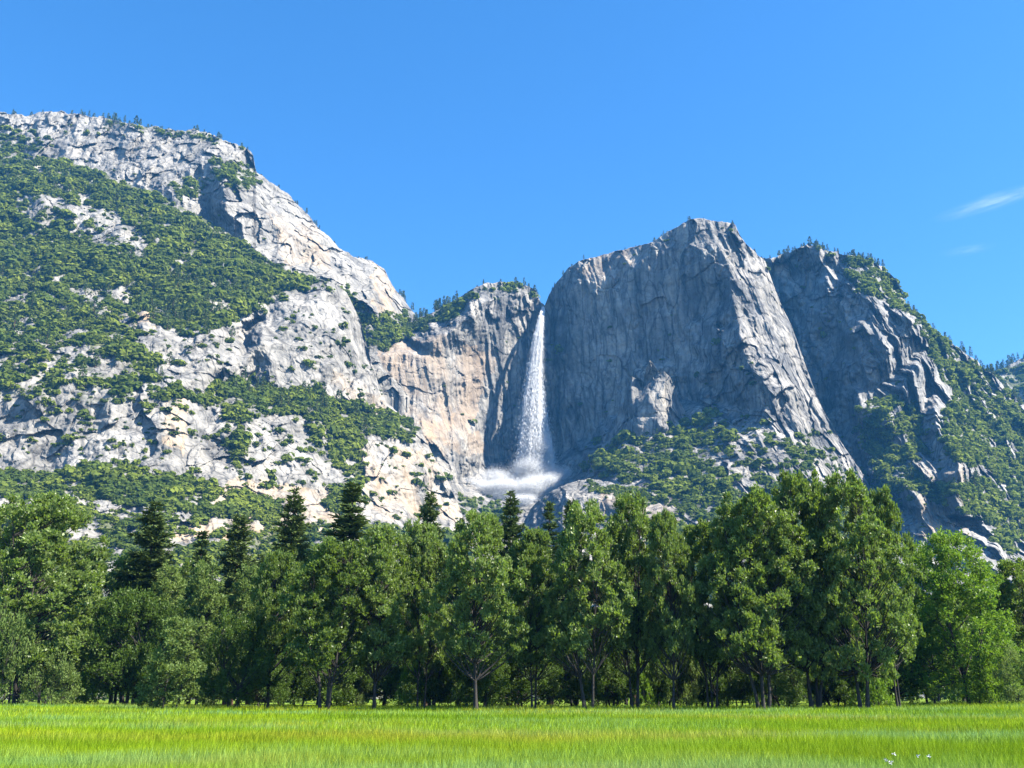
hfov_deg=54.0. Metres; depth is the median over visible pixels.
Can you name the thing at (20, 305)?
slope conifer
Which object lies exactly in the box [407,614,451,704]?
young tree
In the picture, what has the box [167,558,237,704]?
slender tree
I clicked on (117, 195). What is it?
slope conifer
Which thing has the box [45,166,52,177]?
slope conifer
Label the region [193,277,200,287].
slope conifer
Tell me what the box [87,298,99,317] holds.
slope conifer
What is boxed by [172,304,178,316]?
slope conifer
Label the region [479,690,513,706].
shrub
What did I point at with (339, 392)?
slope conifer
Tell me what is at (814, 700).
shrub
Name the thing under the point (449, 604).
shaded tree
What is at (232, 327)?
slope conifer
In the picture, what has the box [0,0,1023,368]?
sky
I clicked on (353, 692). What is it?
shaded tree
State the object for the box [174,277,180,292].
slope conifer
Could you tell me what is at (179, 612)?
shaded tree
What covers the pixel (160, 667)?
young tree
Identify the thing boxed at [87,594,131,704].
shaded tree
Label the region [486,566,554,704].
shaded tree
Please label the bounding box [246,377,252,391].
slope conifer
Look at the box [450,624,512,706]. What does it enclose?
shaded tree
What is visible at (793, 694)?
shaded tree
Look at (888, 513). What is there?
cottonwood tree
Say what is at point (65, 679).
willow bush
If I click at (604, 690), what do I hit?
shaded tree
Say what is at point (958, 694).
shrub
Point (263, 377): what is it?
slope conifer
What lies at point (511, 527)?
pine tree
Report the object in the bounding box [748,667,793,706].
shrub
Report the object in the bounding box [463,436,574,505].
mist
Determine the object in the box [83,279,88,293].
slope conifer
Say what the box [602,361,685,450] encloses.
cliff pinnacle
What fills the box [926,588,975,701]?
shaded tree
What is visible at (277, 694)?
shaded tree
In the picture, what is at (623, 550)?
cottonwood tree
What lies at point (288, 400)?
slope conifer
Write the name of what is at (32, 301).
slope conifer
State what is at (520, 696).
shaded tree
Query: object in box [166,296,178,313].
slope conifer
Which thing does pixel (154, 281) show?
slope conifer
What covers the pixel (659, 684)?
shaded tree
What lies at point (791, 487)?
cottonwood tree
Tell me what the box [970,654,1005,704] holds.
willow bush
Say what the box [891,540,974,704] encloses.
alder tree
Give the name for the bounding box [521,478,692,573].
cliff bench
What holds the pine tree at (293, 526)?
on the meadow ground at (378, 702)
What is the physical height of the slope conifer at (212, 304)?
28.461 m
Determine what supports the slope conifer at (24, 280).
on the brush on left slope at (170, 490)
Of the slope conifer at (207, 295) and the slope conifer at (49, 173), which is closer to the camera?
the slope conifer at (207, 295)
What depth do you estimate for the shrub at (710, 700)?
143.06 m
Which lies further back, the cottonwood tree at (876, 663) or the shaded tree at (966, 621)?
the shaded tree at (966, 621)
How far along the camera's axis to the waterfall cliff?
1967.27 m
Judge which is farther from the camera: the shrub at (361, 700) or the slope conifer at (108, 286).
the slope conifer at (108, 286)
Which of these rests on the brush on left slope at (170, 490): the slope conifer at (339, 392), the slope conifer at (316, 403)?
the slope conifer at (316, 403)
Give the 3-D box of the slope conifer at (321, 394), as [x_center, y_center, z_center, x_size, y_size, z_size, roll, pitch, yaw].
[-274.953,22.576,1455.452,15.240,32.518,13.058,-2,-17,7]
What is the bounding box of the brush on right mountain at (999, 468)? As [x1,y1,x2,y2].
[795,245,1023,602]
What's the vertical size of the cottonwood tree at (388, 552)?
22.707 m
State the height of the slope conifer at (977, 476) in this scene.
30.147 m
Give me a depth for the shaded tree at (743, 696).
136.27 m
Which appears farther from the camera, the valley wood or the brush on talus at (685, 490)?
the brush on talus at (685, 490)
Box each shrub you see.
[66,668,104,703]
[203,665,231,706]
[333,670,372,706]
[392,661,424,706]
[438,666,468,706]
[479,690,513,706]
[580,668,624,705]
[631,659,668,706]
[661,642,700,706]
[697,670,731,705]
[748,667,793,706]
[797,672,836,705]
[845,653,896,707]
[947,645,999,703]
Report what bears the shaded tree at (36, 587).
on the meadow ground at (378, 702)
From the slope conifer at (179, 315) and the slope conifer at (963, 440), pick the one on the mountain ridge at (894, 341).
the slope conifer at (963, 440)
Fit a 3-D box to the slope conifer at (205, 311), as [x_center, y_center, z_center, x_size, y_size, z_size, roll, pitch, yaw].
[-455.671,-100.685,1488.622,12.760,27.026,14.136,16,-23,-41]
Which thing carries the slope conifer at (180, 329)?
on the mountain slope
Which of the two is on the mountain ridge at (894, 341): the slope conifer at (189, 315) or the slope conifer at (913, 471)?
the slope conifer at (913, 471)
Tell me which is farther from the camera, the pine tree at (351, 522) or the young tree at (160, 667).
the pine tree at (351, 522)
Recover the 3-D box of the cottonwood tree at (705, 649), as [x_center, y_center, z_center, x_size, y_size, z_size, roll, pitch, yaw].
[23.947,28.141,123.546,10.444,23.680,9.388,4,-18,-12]
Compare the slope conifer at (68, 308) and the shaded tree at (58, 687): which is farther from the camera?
the slope conifer at (68, 308)
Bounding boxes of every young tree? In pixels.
[131,615,207,709]
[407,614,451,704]
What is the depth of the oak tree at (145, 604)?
142.49 m
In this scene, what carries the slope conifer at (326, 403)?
on the brush on left slope at (170, 490)
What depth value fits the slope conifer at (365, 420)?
1437.92 m
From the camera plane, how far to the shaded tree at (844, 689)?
134.56 m
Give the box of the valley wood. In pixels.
[0,665,1023,704]
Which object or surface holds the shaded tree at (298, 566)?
on the meadow ground at (378, 702)
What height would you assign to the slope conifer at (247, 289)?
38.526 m
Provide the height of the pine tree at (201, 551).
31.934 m
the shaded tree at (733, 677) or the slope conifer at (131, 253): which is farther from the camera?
the slope conifer at (131, 253)
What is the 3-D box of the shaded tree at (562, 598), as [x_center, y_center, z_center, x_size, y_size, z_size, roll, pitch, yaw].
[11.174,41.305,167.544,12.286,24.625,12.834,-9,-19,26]
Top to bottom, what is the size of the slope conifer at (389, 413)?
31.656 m
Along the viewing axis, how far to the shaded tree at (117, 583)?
163.63 m
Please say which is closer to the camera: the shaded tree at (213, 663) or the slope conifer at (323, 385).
the shaded tree at (213, 663)
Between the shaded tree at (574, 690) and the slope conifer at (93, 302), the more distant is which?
the slope conifer at (93, 302)
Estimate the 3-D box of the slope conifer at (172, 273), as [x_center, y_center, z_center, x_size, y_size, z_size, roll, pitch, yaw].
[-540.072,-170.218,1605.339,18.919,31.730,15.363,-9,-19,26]
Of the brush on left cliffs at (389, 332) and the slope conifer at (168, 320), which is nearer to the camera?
the slope conifer at (168, 320)
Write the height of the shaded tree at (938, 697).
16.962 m
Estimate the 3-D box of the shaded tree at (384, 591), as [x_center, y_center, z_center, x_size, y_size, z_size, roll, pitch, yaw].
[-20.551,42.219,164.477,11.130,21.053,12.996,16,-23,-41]
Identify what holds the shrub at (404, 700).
on the meadow ground at (378, 702)
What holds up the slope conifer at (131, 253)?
on the mountain slope
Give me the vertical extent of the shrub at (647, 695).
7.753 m
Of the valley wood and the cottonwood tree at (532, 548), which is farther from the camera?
the valley wood
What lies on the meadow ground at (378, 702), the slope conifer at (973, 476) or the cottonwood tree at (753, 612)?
the cottonwood tree at (753, 612)
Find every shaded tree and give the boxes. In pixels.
[0,562,59,702]
[7,587,85,703]
[35,547,98,702]
[71,550,167,703]
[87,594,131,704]
[122,595,206,705]
[173,557,221,703]
[182,623,238,704]
[234,554,266,704]
[235,651,292,706]
[248,546,336,702]
[272,618,331,706]
[295,649,371,707]
[304,565,335,705]
[344,621,410,706]
[372,580,411,704]
[395,632,456,706]
[421,545,452,705]
[430,557,492,705]
[446,595,515,705]
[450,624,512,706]
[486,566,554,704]
[493,650,568,707]
[527,649,598,707]
[559,560,593,705]
[579,625,640,705]
[580,629,646,706]
[595,582,663,704]
[632,580,688,704]
[635,629,695,705]
[669,652,725,705]
[683,623,751,706]
[715,646,760,706]
[735,590,805,704]
[746,643,812,706]
[803,652,860,706]
[812,631,878,706]
[845,636,919,704]
[860,637,930,704]
[897,605,970,702]
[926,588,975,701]
[960,611,1022,702]
[963,595,1023,701]
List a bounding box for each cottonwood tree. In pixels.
[0,490,111,704]
[241,547,302,707]
[278,536,382,709]
[334,523,422,708]
[397,516,458,707]
[419,508,531,708]
[500,525,567,708]
[532,498,640,709]
[581,490,666,710]
[637,507,700,709]
[665,517,741,707]
[688,481,819,709]
[736,468,873,707]
[784,466,925,708]
[852,484,927,707]
[974,556,1023,687]
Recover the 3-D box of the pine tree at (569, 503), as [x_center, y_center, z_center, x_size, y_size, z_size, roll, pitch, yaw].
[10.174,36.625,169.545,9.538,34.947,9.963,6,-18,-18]
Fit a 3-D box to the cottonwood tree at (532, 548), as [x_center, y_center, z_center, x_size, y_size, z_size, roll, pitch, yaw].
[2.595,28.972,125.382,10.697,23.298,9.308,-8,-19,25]
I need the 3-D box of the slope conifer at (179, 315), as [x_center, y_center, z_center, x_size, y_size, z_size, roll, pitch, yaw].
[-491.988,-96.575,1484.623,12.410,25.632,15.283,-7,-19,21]
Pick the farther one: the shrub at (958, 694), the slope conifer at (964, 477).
the slope conifer at (964, 477)
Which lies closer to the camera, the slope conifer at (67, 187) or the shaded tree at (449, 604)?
the shaded tree at (449, 604)
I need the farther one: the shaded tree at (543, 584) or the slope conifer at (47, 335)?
the slope conifer at (47, 335)
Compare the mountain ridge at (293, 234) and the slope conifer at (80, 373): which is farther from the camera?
the mountain ridge at (293, 234)
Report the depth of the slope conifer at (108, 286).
1548.52 m
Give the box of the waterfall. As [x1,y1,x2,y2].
[508,306,563,484]
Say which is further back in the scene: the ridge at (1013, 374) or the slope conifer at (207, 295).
the ridge at (1013, 374)
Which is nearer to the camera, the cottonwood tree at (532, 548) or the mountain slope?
the cottonwood tree at (532, 548)
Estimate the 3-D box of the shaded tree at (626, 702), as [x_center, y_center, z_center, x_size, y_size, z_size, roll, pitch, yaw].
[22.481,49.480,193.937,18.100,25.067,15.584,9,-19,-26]
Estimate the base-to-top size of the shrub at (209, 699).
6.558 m
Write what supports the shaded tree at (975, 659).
on the meadow ground at (378, 702)
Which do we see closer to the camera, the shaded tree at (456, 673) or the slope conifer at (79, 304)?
the shaded tree at (456, 673)
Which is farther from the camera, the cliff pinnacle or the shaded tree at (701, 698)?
the cliff pinnacle
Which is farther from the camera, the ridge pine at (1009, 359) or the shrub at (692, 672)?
the ridge pine at (1009, 359)
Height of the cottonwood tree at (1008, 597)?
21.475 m
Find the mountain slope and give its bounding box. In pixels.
[0,152,475,699]
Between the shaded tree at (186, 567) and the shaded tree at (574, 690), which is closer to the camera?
the shaded tree at (574, 690)
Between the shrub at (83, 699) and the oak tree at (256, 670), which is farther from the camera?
the shrub at (83, 699)
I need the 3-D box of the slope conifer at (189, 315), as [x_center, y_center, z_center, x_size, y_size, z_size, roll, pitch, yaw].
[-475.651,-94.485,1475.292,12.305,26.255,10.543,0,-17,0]
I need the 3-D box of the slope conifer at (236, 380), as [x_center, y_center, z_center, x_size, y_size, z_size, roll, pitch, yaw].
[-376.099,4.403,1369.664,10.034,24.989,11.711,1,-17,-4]
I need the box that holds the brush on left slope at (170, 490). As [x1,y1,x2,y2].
[0,151,474,599]
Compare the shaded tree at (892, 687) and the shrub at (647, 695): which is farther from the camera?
the shaded tree at (892, 687)
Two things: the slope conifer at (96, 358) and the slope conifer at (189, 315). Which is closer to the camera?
the slope conifer at (96, 358)
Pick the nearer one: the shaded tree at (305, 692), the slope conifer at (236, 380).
the shaded tree at (305, 692)
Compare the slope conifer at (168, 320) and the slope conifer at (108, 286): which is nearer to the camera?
the slope conifer at (168, 320)
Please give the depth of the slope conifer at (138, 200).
1894.04 m
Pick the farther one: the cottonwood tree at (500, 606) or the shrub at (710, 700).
the shrub at (710, 700)
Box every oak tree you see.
[59,581,171,705]
[189,602,282,707]
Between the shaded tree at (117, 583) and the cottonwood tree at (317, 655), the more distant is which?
the shaded tree at (117, 583)
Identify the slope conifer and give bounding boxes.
[3,310,22,334]
[9,358,16,370]
[18,273,26,289]
[18,299,23,312]
[28,296,34,308]
[29,276,35,288]
[33,347,39,360]
[42,329,50,344]
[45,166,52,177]
[64,183,70,192]
[64,306,69,317]
[76,299,84,307]
[77,357,86,380]
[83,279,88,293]
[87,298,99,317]
[92,349,100,366]
[102,282,112,295]
[113,192,120,201]
[114,329,121,341]
[127,247,133,258]
[134,197,140,208]
[149,302,158,320]
[150,277,155,289]
[158,295,172,312]
[164,313,171,329]
[165,351,172,363]
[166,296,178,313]
[169,269,177,279]
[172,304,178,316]
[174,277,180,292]
[174,311,181,322]
[175,267,181,287]
[177,321,183,334]
[185,311,190,324]
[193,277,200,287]
[200,308,206,319]
[204,289,210,300]
[210,297,216,309]
[229,325,235,335]
[232,378,239,387]
[241,366,247,383]
[245,279,250,295]
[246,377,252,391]
[259,376,267,386]
[276,391,285,406]
[286,392,291,404]
[302,381,308,391]
[314,397,319,413]
[318,389,325,405]
[320,382,327,395]
[323,396,330,407]
[335,389,346,408]
[350,401,360,415]
[362,417,369,432]
[387,411,392,421]
[905,462,917,478]
[961,437,969,453]
[963,474,968,485]
[970,472,980,492]
[974,470,981,483]
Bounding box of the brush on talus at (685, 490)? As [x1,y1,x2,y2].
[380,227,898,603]
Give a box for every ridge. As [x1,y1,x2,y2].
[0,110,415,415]
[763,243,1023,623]
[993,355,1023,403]
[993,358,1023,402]
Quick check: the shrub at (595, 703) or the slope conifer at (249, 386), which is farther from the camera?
the slope conifer at (249, 386)
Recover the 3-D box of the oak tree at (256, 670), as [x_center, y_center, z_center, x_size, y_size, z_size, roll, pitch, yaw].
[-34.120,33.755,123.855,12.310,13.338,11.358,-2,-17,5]
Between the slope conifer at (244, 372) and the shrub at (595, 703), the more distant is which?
the slope conifer at (244, 372)
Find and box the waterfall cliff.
[375,218,933,698]
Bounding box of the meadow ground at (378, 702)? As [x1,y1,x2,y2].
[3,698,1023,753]
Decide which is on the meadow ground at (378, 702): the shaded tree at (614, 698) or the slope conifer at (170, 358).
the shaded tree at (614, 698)
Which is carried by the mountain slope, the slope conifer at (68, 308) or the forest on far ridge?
the slope conifer at (68, 308)
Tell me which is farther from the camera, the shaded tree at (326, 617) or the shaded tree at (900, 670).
the shaded tree at (326, 617)
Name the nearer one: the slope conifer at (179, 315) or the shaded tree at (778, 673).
the shaded tree at (778, 673)
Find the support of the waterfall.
on the waterfall cliff
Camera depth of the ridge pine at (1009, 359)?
2898.64 m
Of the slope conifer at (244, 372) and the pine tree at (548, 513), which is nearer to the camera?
the pine tree at (548, 513)
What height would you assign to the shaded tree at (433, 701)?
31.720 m
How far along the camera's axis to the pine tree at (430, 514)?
178.37 m
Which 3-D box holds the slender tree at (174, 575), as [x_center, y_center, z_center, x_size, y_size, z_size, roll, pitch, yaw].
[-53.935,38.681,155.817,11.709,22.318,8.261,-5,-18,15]
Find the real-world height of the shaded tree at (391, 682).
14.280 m
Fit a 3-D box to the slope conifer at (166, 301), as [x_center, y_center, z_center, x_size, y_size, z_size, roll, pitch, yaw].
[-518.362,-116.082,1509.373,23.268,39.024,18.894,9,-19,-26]
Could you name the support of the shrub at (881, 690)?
on the meadow ground at (378, 702)
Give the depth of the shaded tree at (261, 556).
203.12 m
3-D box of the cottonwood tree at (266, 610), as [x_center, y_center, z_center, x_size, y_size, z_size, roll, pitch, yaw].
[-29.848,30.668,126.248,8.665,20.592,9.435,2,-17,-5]
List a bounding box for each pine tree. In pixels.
[88,500,189,703]
[184,530,219,703]
[204,513,259,704]
[256,487,313,705]
[296,481,398,705]
[405,490,452,705]
[449,517,471,690]
[480,489,544,706]
[541,500,573,705]
[558,498,587,705]
[618,490,654,706]
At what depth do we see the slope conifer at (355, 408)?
1489.60 m
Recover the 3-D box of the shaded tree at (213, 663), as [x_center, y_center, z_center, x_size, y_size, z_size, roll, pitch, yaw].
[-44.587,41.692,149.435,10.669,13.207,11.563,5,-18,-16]
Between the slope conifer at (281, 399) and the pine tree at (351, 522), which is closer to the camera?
the pine tree at (351, 522)
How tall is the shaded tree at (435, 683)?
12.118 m
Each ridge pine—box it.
[437,298,441,308]
[1006,355,1012,363]
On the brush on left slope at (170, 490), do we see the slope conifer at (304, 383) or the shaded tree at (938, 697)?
the slope conifer at (304, 383)
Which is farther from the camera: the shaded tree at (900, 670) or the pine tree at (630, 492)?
the pine tree at (630, 492)
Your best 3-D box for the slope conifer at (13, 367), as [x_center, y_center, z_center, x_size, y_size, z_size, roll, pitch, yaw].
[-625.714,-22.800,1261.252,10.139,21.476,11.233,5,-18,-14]
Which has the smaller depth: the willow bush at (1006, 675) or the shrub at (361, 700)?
the willow bush at (1006, 675)
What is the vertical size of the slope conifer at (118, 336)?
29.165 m
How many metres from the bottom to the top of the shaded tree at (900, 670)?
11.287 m
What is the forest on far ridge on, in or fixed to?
on the ridge at (1013, 374)
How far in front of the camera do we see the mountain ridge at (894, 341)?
1898.20 m
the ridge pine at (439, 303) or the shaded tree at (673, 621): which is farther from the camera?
the ridge pine at (439, 303)
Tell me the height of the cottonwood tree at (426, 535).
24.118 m
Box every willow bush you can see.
[0,602,41,704]
[16,649,85,705]
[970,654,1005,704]
[988,643,1023,703]
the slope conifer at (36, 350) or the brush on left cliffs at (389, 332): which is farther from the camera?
the brush on left cliffs at (389, 332)
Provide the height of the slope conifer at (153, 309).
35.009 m
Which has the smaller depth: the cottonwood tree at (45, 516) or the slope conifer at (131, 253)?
the cottonwood tree at (45, 516)
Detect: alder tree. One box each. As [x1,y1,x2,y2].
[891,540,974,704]
[911,526,1023,703]
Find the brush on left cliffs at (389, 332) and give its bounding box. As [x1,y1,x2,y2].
[0,119,414,350]
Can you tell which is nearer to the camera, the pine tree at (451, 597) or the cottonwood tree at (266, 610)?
the cottonwood tree at (266, 610)
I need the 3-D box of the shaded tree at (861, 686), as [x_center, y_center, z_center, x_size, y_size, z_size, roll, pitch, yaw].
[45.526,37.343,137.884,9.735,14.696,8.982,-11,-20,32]
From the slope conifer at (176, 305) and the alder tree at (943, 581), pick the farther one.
the slope conifer at (176, 305)
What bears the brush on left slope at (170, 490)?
on the mountain slope
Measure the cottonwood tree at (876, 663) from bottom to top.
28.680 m
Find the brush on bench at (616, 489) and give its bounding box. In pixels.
[522,479,707,528]
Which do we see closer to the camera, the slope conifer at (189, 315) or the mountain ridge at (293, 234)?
the slope conifer at (189, 315)
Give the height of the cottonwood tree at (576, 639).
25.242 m
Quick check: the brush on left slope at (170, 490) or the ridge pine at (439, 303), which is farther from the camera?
the ridge pine at (439, 303)
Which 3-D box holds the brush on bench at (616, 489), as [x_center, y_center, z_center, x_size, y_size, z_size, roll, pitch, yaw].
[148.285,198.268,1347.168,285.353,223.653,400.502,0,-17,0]
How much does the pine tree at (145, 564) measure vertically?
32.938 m
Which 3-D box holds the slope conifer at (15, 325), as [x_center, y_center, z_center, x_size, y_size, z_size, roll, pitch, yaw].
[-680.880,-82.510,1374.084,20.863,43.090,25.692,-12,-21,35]
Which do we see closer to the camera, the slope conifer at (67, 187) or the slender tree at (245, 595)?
the slender tree at (245, 595)
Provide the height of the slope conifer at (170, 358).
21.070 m
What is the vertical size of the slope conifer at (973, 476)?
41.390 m
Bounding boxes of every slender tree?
[131,563,189,670]
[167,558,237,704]
[223,561,267,703]
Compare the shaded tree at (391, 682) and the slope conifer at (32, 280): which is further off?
the slope conifer at (32, 280)
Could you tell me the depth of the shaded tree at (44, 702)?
200.64 m
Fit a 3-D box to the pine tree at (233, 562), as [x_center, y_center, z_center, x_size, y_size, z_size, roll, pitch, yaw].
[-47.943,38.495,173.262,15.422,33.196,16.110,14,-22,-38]
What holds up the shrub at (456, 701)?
on the meadow ground at (378, 702)
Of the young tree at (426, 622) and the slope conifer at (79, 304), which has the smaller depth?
the young tree at (426, 622)
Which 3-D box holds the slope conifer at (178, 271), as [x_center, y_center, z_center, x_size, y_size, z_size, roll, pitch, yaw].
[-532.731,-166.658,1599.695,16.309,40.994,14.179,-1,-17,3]
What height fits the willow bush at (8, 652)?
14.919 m

